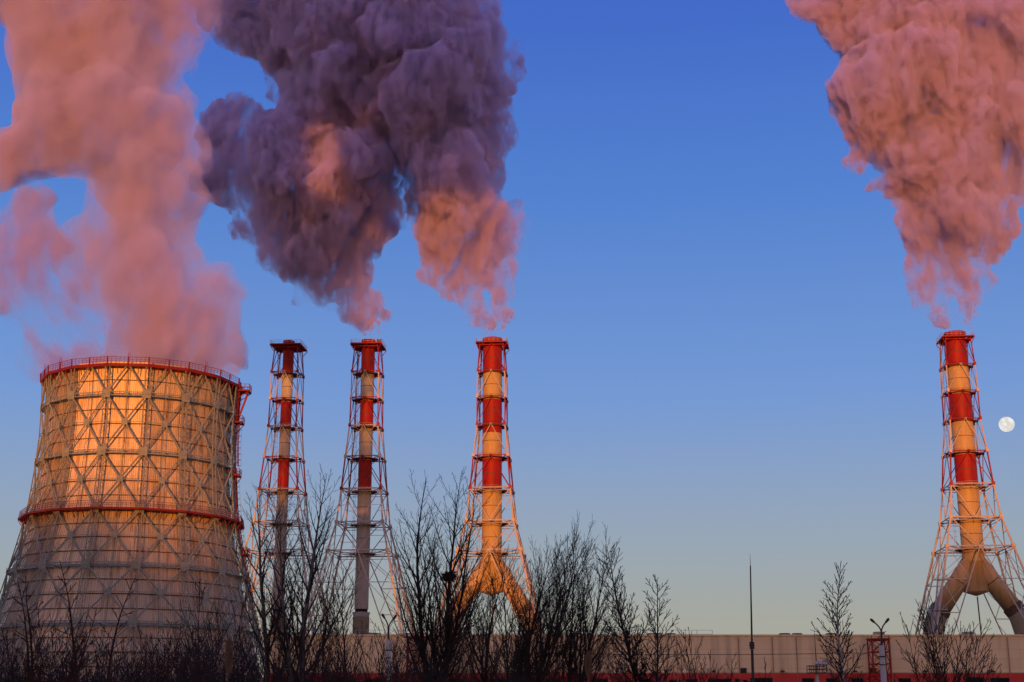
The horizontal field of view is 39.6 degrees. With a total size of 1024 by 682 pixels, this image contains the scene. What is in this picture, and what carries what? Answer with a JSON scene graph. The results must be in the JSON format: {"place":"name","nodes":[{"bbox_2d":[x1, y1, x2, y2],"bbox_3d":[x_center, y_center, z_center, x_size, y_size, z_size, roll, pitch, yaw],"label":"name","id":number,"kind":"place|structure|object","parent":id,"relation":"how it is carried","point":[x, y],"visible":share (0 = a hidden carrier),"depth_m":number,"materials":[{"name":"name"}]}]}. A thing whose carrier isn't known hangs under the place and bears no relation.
{"place":"outdoors","nodes":[
{"label":"outdoors","id":0,"kind":"place"},
{"bbox_2d":[0,353,264,681],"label":"cooling tower","id":1,"kind":"structure","parent":0,"point":[135,465],"depth_m":284.76,"materials":[{"name":"beige concrete"}]},
{"bbox_2d":[224,635,233,680],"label":"reed","id":2,"kind":"object","parent":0,"point":[229,654],"visible":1,"depth_m":7.81,"materials":[{"name":"brown plant"}]},
{"bbox_2d":[0,0,1023,678],"label":"sky","id":3,"kind":"structure","parent":0,"point":[721,251],"materials":[{"name":"blue"}]},
{"bbox_2d":[584,651,591,681],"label":"reed","id":4,"kind":"object","parent":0,"point":[587,663],"visible":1,"depth_m":8.28,"materials":[{"name":"brown plant"}]},
{"bbox_2d":[264,630,1023,681],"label":"industrial building","id":5,"kind":"structure","parent":0,"point":[791,657],"depth_m":183.75,"materials":[{"name":"concrete"}]},
{"bbox_2d":[750,678,772,681],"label":"window","id":6,"kind":"structure","parent":5,"relation":"in","point":[756,679],"depth_m":182.86,"materials":[{"name":"glass"}]},
{"bbox_2d":[802,678,813,681],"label":"window","id":7,"kind":"structure","parent":5,"relation":"in","point":[803,679],"depth_m":182.86,"materials":[{"name":"glass"}]},
{"bbox_2d":[898,678,910,681],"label":"window","id":8,"kind":"structure","parent":5,"relation":"in","point":[901,679],"depth_m":182.86,"materials":[{"name":"glass"}]},
{"bbox_2d":[990,678,1009,681],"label":"window","id":9,"kind":"structure","parent":5,"relation":"in","point":[999,679],"depth_m":182.86,"materials":[{"name":"glass"}]},
{"bbox_2d":[865,631,891,681],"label":"stair tower","id":10,"kind":"structure","parent":0,"point":[872,664],"depth_m":179.81,"materials":[{"name":"metal"}]},
{"bbox_2d":[999,417,1014,431],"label":"moon","id":11,"kind":"object","parent":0,"point":[1006,424],"visible":1,"depth_m":3046.71,"materials":[{"name":"white stone"}]},
{"label":"ground","id":12,"kind":"structure","parent":0,"visible":0},
{"bbox_2d":[0,639,37,680],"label":"bare shrub","id":13,"kind":"object","parent":12,"relation":"on","point":[15,658],"visible":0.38,"depth_m":56.09,"materials":[{"name":"brown plant"}]},
{"bbox_2d":[0,615,41,681],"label":"bare shrub","id":14,"kind":"object","parent":12,"relation":"on","point":[5,673],"visible":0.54,"depth_m":53.48,"materials":[{"name":"brown plant"}]},
{"bbox_2d":[9,579,44,681],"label":"young tree","id":15,"kind":"object","parent":12,"relation":"on","point":[27,655],"visible":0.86,"depth_m":43.24,"materials":[{"name":"brown plant"}]},
{"bbox_2d":[11,576,46,681],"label":"young tree","id":16,"kind":"object","parent":12,"relation":"on","point":[32,678],"visible":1,"depth_m":42.10,"materials":[{"name":"brown plant"}]},
{"bbox_2d":[4,609,54,681],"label":"bare shrub","id":17,"kind":"object","parent":12,"relation":"on","point":[43,641],"visible":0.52,"depth_m":49.34,"materials":[{"name":"brown plant"}]},
{"bbox_2d":[9,656,60,681],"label":"bare shrub","id":18,"kind":"object","parent":12,"relation":"on","point":[25,676],"visible":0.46,"depth_m":50.57,"materials":[{"name":"brown plant"}]},
{"bbox_2d":[5,631,78,681],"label":"bare shrub","id":19,"kind":"object","parent":12,"relation":"on","point":[38,662],"visible":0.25,"depth_m":53.91,"materials":[{"name":"brown plant"}]},
{"bbox_2d":[0,622,86,681],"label":"bare shrub","id":20,"kind":"object","parent":12,"relation":"on","point":[44,660],"visible":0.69,"depth_m":48.13,"materials":[{"name":"brown plant"}]},
{"bbox_2d":[0,619,92,681],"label":"bare shrub","id":21,"kind":"object","parent":12,"relation":"on","point":[18,644],"visible":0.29,"depth_m":60.13,"materials":[{"name":"black plant"}]},
{"bbox_2d":[0,609,100,681],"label":"bare shrub","id":22,"kind":"object","parent":12,"relation":"on","point":[54,664],"visible":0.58,"depth_m":49.83,"materials":[{"name":"brown plant"}]},
{"bbox_2d":[19,630,92,681],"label":"bare shrub","id":23,"kind":"object","parent":12,"relation":"on","point":[69,675],"visible":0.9,"depth_m":43.05,"materials":[{"name":"brown plant"}]},
{"bbox_2d":[23,630,105,681],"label":"bare shrub","id":24,"kind":"object","parent":12,"relation":"on","point":[59,662],"visible":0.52,"depth_m":45.18,"materials":[{"name":"brown plant"}]},
{"bbox_2d":[20,629,117,681],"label":"bare shrub","id":25,"kind":"object","parent":12,"relation":"on","point":[67,663],"visible":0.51,"depth_m":48.57,"materials":[{"name":"brown plant"}]},
{"bbox_2d":[52,560,91,681],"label":"young tree","id":26,"kind":"object","parent":12,"relation":"on","point":[76,674],"visible":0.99,"depth_m":42.90,"materials":[{"name":"brown plant"}]},
{"bbox_2d":[43,642,116,681],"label":"bare shrub","id":27,"kind":"object","parent":12,"relation":"on","point":[96,665],"visible":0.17,"depth_m":64.77,"materials":[{"name":"black plant"}]},
{"bbox_2d":[63,609,100,681],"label":"young tree","id":28,"kind":"object","parent":12,"relation":"on","point":[80,666],"visible":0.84,"depth_m":43.81,"materials":[{"name":"brown plant"}]},
{"bbox_2d":[65,650,103,681],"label":"bare shrub","id":29,"kind":"object","parent":12,"relation":"on","point":[95,671],"visible":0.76,"depth_m":47.61,"materials":[{"name":"brown plant"}]},
{"bbox_2d":[51,647,155,681],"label":"bare shrub","id":30,"kind":"object","parent":12,"relation":"on","point":[119,669],"visible":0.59,"depth_m":44.72,"materials":[{"name":"brown plant"}]},
{"bbox_2d":[80,641,145,681],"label":"bare shrub","id":31,"kind":"object","parent":12,"relation":"on","point":[134,652],"visible":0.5,"depth_m":55.30,"materials":[{"name":"brown plant"}]},
{"bbox_2d":[79,642,155,681],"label":"bare shrub","id":32,"kind":"object","parent":12,"relation":"on","point":[108,661],"visible":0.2,"depth_m":69.54,"materials":[{"name":"black plant"}]},
{"bbox_2d":[98,578,138,681],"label":"young tree","id":33,"kind":"object","parent":12,"relation":"on","point":[110,653],"visible":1,"depth_m":43.32,"materials":[{"name":"brown plant"}]},
{"bbox_2d":[89,638,159,681],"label":"bare shrub","id":34,"kind":"object","parent":12,"relation":"on","point":[122,653],"visible":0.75,"depth_m":48.68,"materials":[{"name":"brown plant"}]},
{"bbox_2d":[85,627,167,681],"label":"bare shrub","id":35,"kind":"object","parent":12,"relation":"on","point":[97,663],"visible":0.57,"depth_m":51.53,"materials":[{"name":"brown plant"}]},
{"bbox_2d":[102,640,172,681],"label":"bare shrub","id":36,"kind":"object","parent":12,"relation":"on","point":[126,659],"visible":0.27,"depth_m":68.37,"materials":[{"name":"black plant"}]},
{"bbox_2d":[105,643,178,681],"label":"bare shrub","id":37,"kind":"object","parent":12,"relation":"on","point":[139,677],"visible":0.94,"depth_m":45.16,"materials":[{"name":"brown plant"}]},
{"bbox_2d":[91,622,207,681],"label":"bare shrub","id":38,"kind":"object","parent":12,"relation":"on","point":[142,652],"visible":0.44,"depth_m":59.23,"materials":[{"name":"black plant"}]},
{"bbox_2d":[113,638,193,681],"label":"bare shrub","id":39,"kind":"object","parent":12,"relation":"on","point":[159,664],"visible":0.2,"depth_m":64.04,"materials":[{"name":"black plant"}]},
{"bbox_2d":[124,630,183,681],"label":"bare shrub","id":40,"kind":"object","parent":12,"relation":"on","point":[143,667],"visible":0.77,"depth_m":54.23,"materials":[{"name":"brown plant"}]},
{"bbox_2d":[118,623,190,681],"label":"bare shrub","id":41,"kind":"object","parent":12,"relation":"on","point":[159,657],"visible":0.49,"depth_m":57.40,"materials":[{"name":"black plant"}]},
{"bbox_2d":[123,645,189,681],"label":"bare shrub","id":42,"kind":"object","parent":12,"relation":"on","point":[137,660],"visible":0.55,"depth_m":54.98,"materials":[{"name":"brown plant"}]},
{"bbox_2d":[134,633,187,680],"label":"bare shrub","id":43,"kind":"object","parent":12,"relation":"on","point":[149,647],"visible":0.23,"depth_m":62.77,"materials":[{"name":"black plant"}]},
{"bbox_2d":[157,618,216,681],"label":"bare shrub","id":44,"kind":"object","parent":12,"relation":"on","point":[180,672],"visible":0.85,"depth_m":48.13,"materials":[{"name":"brown plant"}]},
{"bbox_2d":[147,640,230,681],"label":"bare shrub","id":45,"kind":"object","parent":12,"relation":"on","point":[212,671],"visible":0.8,"depth_m":53.36,"materials":[{"name":"brown plant"}]},
{"bbox_2d":[165,634,217,681],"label":"bare shrub","id":46,"kind":"object","parent":12,"relation":"on","point":[194,679],"visible":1,"depth_m":42.77,"materials":[{"name":"brown plant"}]},
{"bbox_2d":[157,626,241,681],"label":"bare shrub","id":47,"kind":"object","parent":12,"relation":"on","point":[198,661],"visible":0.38,"depth_m":59.04,"materials":[{"name":"black plant"}]},
{"bbox_2d":[163,572,236,678],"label":"sapling","id":48,"kind":"object","parent":12,"relation":"on","point":[211,623],"visible":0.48,"depth_m":68.39,"materials":[{"name":"black plant"}]},
{"bbox_2d":[181,635,237,681],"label":"bare shrub","id":49,"kind":"object","parent":12,"relation":"on","point":[206,645],"visible":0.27,"depth_m":61.75,"materials":[{"name":"black plant"}]},
{"bbox_2d":[176,623,261,681],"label":"bare shrub","id":50,"kind":"object","parent":12,"relation":"on","point":[219,663],"visible":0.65,"depth_m":55.94,"materials":[{"name":"brown plant"}]},
{"bbox_2d":[174,620,264,681],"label":"bare shrub","id":51,"kind":"object","parent":12,"relation":"on","point":[195,643],"visible":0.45,"depth_m":58.39,"materials":[{"name":"black plant"}]},
{"bbox_2d":[183,586,256,680],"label":"sapling","id":52,"kind":"object","parent":12,"relation":"on","point":[242,607],"visible":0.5,"depth_m":64.80,"materials":[{"name":"black plant"}]},
{"bbox_2d":[182,636,262,681],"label":"bare shrub","id":53,"kind":"object","parent":12,"relation":"on","point":[255,660],"visible":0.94,"depth_m":48.34,"materials":[{"name":"brown plant"}]},
{"bbox_2d":[191,623,261,679],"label":"bare shrub","id":54,"kind":"object","parent":12,"relation":"on","point":[215,652],"visible":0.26,"depth_m":65.30,"materials":[{"name":"black plant"}]},
{"bbox_2d":[214,633,264,681],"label":"bare shrub","id":55,"kind":"object","parent":12,"relation":"on","point":[238,658],"visible":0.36,"depth_m":58.20,"materials":[{"name":"black plant"}]},
{"bbox_2d":[234,652,291,681],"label":"bare shrub","id":56,"kind":"object","parent":12,"relation":"on","point":[275,668],"visible":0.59,"depth_m":57.06,"materials":[{"name":"brown plant"}]},
{"bbox_2d":[2,669,548,681],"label":"undergrowth","id":57,"kind":"object","parent":12,"relation":"on","point":[263,676],"visible":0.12,"depth_m":60.53,"materials":[{"name":"brown plant"}]},
{"bbox_2d":[239,628,312,681],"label":"bare shrub","id":58,"kind":"object","parent":12,"relation":"on","point":[248,675],"visible":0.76,"depth_m":52.46,"materials":[{"name":"brown plant"}]},
{"bbox_2d":[231,483,320,681],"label":"poplar tree","id":59,"kind":"object","parent":12,"relation":"on","point":[263,615],"visible":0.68,"depth_m":60.84,"materials":[{"name":"brown plant"}]},
{"bbox_2d":[238,339,331,647],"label":"smokestack","id":60,"kind":"object","parent":12,"relation":"on","point":[288,348],"visible":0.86,"depth_m":473.62,"materials":[{"name":"white paint"}]},
{"bbox_2d":[229,634,356,681],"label":"bare shrub","id":61,"kind":"object","parent":12,"relation":"on","point":[258,676],"visible":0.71,"depth_m":49.59,"materials":[{"name":"brown plant"}]},
{"bbox_2d":[263,644,337,681],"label":"bare shrub","id":62,"kind":"object","parent":12,"relation":"on","point":[279,655],"visible":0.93,"depth_m":48.43,"materials":[{"name":"brown plant"}]},
{"bbox_2d":[252,464,354,681],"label":"poplar tree","id":63,"kind":"object","parent":12,"relation":"on","point":[289,626],"visible":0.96,"depth_m":59.33,"materials":[{"name":"brown plant"}]},
{"bbox_2d":[289,630,349,681],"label":"bare shrub","id":64,"kind":"object","parent":12,"relation":"on","point":[335,666],"visible":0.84,"depth_m":49.30,"materials":[{"name":"brown plant"}]},
{"bbox_2d":[292,585,356,681],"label":"sapling","id":65,"kind":"object","parent":12,"relation":"on","point":[330,640],"visible":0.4,"depth_m":60.29,"materials":[{"name":"black plant"}]},
{"bbox_2d":[316,556,372,681],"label":"sapling","id":66,"kind":"object","parent":12,"relation":"on","point":[335,619],"visible":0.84,"depth_m":58.79,"materials":[{"name":"brown plant"}]},
{"bbox_2d":[321,652,375,681],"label":"bare shrub","id":67,"kind":"object","parent":12,"relation":"on","point":[345,670],"visible":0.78,"depth_m":47.78,"materials":[{"name":"brown plant"}]},
{"bbox_2d":[307,644,408,681],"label":"bare shrub","id":68,"kind":"object","parent":12,"relation":"on","point":[379,667],"visible":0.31,"depth_m":60.59,"materials":[{"name":"black plant"}]},
{"bbox_2d":[306,338,414,633],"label":"smokestack","id":69,"kind":"object","parent":12,"relation":"on","point":[366,428],"visible":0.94,"depth_m":467.47,"materials":[{"name":"white paint"}]},
{"bbox_2d":[330,619,406,681],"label":"bare shrub","id":70,"kind":"object","parent":12,"relation":"on","point":[395,670],"visible":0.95,"depth_m":46.21,"materials":[{"name":"brown plant"}]},
{"bbox_2d":[311,639,426,681],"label":"bare shrub","id":71,"kind":"object","parent":12,"relation":"on","point":[335,675],"visible":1,"depth_m":43.58,"materials":[{"name":"brown plant"}]},
{"bbox_2d":[349,621,402,681],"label":"bare shrub","id":72,"kind":"object","parent":12,"relation":"on","point":[370,658],"visible":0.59,"depth_m":62.23,"materials":[{"name":"black plant"}]},
{"bbox_2d":[381,613,396,681],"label":"street lamp","id":73,"kind":"object","parent":12,"relation":"on","point":[388,640],"visible":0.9,"depth_m":115.42,"materials":[{"name":"metal"}]},
{"bbox_2d":[404,650,878,654],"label":"overhead cable","id":74,"kind":"object","parent":73,"relation":"attached to","point":[706,654],"visible":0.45,"depth_m":111.33,"materials":[{"name":"metal"}]},
{"bbox_2d":[363,632,421,680],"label":"bare shrub","id":75,"kind":"object","parent":12,"relation":"on","point":[392,661],"visible":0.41,"depth_m":65.85,"materials":[{"name":"black plant"}]},
{"bbox_2d":[374,635,428,681],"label":"bare shrub","id":76,"kind":"object","parent":12,"relation":"on","point":[396,658],"visible":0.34,"depth_m":69.31,"materials":[{"name":"black plant"}]},
{"bbox_2d":[385,658,434,681],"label":"bare shrub","id":77,"kind":"object","parent":12,"relation":"on","point":[411,671],"visible":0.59,"depth_m":51.61,"materials":[{"name":"brown plant"}]},
{"bbox_2d":[405,633,424,679],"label":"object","id":78,"kind":"structure","parent":12,"relation":"on","point":[413,656],"depth_m":179.81,"materials":[{"name":"green plant"}]},
{"bbox_2d":[383,637,466,681],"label":"bare shrub","id":79,"kind":"object","parent":12,"relation":"on","point":[455,660],"visible":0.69,"depth_m":52.93,"materials":[{"name":"brown plant"}]},
{"bbox_2d":[380,618,474,681],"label":"bare shrub","id":80,"kind":"object","parent":12,"relation":"on","point":[443,670],"visible":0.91,"depth_m":47.40,"materials":[{"name":"brown plant"}]},
{"bbox_2d":[401,631,476,681],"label":"bare shrub","id":81,"kind":"object","parent":12,"relation":"on","point":[467,662],"visible":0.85,"depth_m":52.62,"materials":[{"name":"brown plant"}]},
{"bbox_2d":[387,466,497,681],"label":"poplar tree","id":82,"kind":"object","parent":12,"relation":"on","point":[434,635],"visible":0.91,"depth_m":58.68,"materials":[{"name":"brown plant"}]},
{"bbox_2d":[439,571,457,581],"bbox_3d":[-2.607,9.705,58.535,0.760,0.498,0.768,0,-15,0],"label":"bird nest","id":83,"kind":"object","parent":82,"relation":"attached to","point":[446,577],"visible":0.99,"depth_m":58.38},
{"bbox_2d":[419,640,521,681],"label":"bare shrub","id":84,"kind":"object","parent":12,"relation":"on","point":[469,664],"visible":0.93,"depth_m":49.60,"materials":[{"name":"brown plant"}]},
{"bbox_2d":[437,336,544,633],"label":"smokestack","id":85,"kind":"object","parent":12,"relation":"on","point":[491,459],"visible":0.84,"depth_m":462.44,"materials":[{"name":"white paint"}]},
{"bbox_2d":[450,545,562,681],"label":"willow tree","id":86,"kind":"object","parent":12,"relation":"on","point":[483,678],"visible":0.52,"depth_m":56.60,"materials":[{"name":"brown plant"}]},
{"bbox_2d":[477,643,535,681],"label":"bare shrub","id":87,"kind":"object","parent":12,"relation":"on","point":[517,666],"visible":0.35,"depth_m":54.51,"materials":[{"name":"brown plant"}]},
{"bbox_2d":[495,638,551,681],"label":"bare shrub","id":88,"kind":"object","parent":12,"relation":"on","point":[515,679],"visible":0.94,"depth_m":50.60,"materials":[{"name":"brown plant"}]},
{"bbox_2d":[468,513,597,681],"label":"willow tree","id":89,"kind":"object","parent":12,"relation":"on","point":[538,664],"visible":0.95,"depth_m":55.01,"materials":[{"name":"brown plant"}]},
{"bbox_2d":[525,658,571,681],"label":"bare shrub","id":90,"kind":"object","parent":12,"relation":"on","point":[558,668],"visible":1,"depth_m":44.57,"materials":[{"name":"brown plant"}]},
{"bbox_2d":[539,656,619,681],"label":"bare shrub","id":91,"kind":"object","parent":12,"relation":"on","point":[591,674],"visible":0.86,"depth_m":49.06,"materials":[{"name":"brown plant"}]},
{"bbox_2d":[546,526,626,681],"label":"willow tree","id":92,"kind":"object","parent":12,"relation":"on","point":[591,644],"visible":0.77,"depth_m":55.79,"materials":[{"name":"brown plant"}]},
{"bbox_2d":[560,653,625,681],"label":"bare shrub","id":93,"kind":"object","parent":12,"relation":"on","point":[576,673],"visible":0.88,"depth_m":49.88,"materials":[{"name":"brown plant"}]},
{"bbox_2d":[602,638,637,681],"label":"sapling","id":94,"kind":"object","parent":12,"relation":"on","point":[619,662],"visible":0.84,"depth_m":56.06,"materials":[{"name":"brown plant"}]},
{"bbox_2d":[592,545,682,681],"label":"birch tree","id":95,"kind":"object","parent":12,"relation":"on","point":[641,675],"visible":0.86,"depth_m":62.45,"materials":[{"name":"brown plant"}]},
{"bbox_2d":[651,642,679,681],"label":"sapling","id":96,"kind":"object","parent":12,"relation":"on","point":[663,666],"visible":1,"depth_m":58.20,"materials":[{"name":"black plant"}]},
{"bbox_2d":[672,626,718,681],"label":"sapling","id":97,"kind":"object","parent":12,"relation":"on","point":[682,668],"visible":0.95,"depth_m":58.91,"materials":[{"name":"black plant"}]},
{"bbox_2d":[678,627,724,681],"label":"sapling","id":98,"kind":"object","parent":12,"relation":"on","point":[699,662],"visible":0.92,"depth_m":59.55,"materials":[{"name":"black plant"}]},
{"bbox_2d":[682,657,724,681],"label":"bare shrub","id":99,"kind":"object","parent":12,"relation":"on","point":[703,673],"visible":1,"depth_m":55.84,"materials":[{"name":"black plant"}]},
{"bbox_2d":[722,654,740,681],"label":"sapling","id":100,"kind":"object","parent":12,"relation":"on","point":[730,680],"visible":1,"depth_m":59.97,"materials":[{"name":"black plant"}]},
{"bbox_2d":[749,561,754,681],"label":"lightning mast","id":101,"kind":"object","parent":12,"relation":"on","point":[751,644],"visible":1,"depth_m":146.88,"materials":[{"name":"metal"}]},
{"bbox_2d":[806,631,828,681],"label":"floodlight mast","id":102,"kind":"object","parent":12,"relation":"on","point":[824,663],"visible":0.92,"depth_m":136.24,"materials":[{"name":"metal"}]},
{"bbox_2d":[810,562,869,681],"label":"birch tree","id":103,"kind":"object","parent":12,"relation":"on","point":[840,662],"visible":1,"depth_m":64.10,"materials":[{"name":"brown plant"}]},
{"bbox_2d":[870,618,888,681],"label":"street lamp","id":104,"kind":"object","parent":12,"relation":"on","point":[882,656],"visible":1,"depth_m":109.31,"materials":[{"name":"metal"}]},
{"bbox_2d":[891,599,1001,681],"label":"bare bush","id":105,"kind":"object","parent":12,"relation":"on","point":[937,662],"visible":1,"depth_m":53.58,"materials":[{"name":"brown plant"}]},
{"bbox_2d":[915,330,1023,633],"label":"smokestack","id":106,"kind":"object","parent":12,"relation":"on","point":[974,573],"visible":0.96,"depth_m":439.67,"materials":[{"name":"white paint"}]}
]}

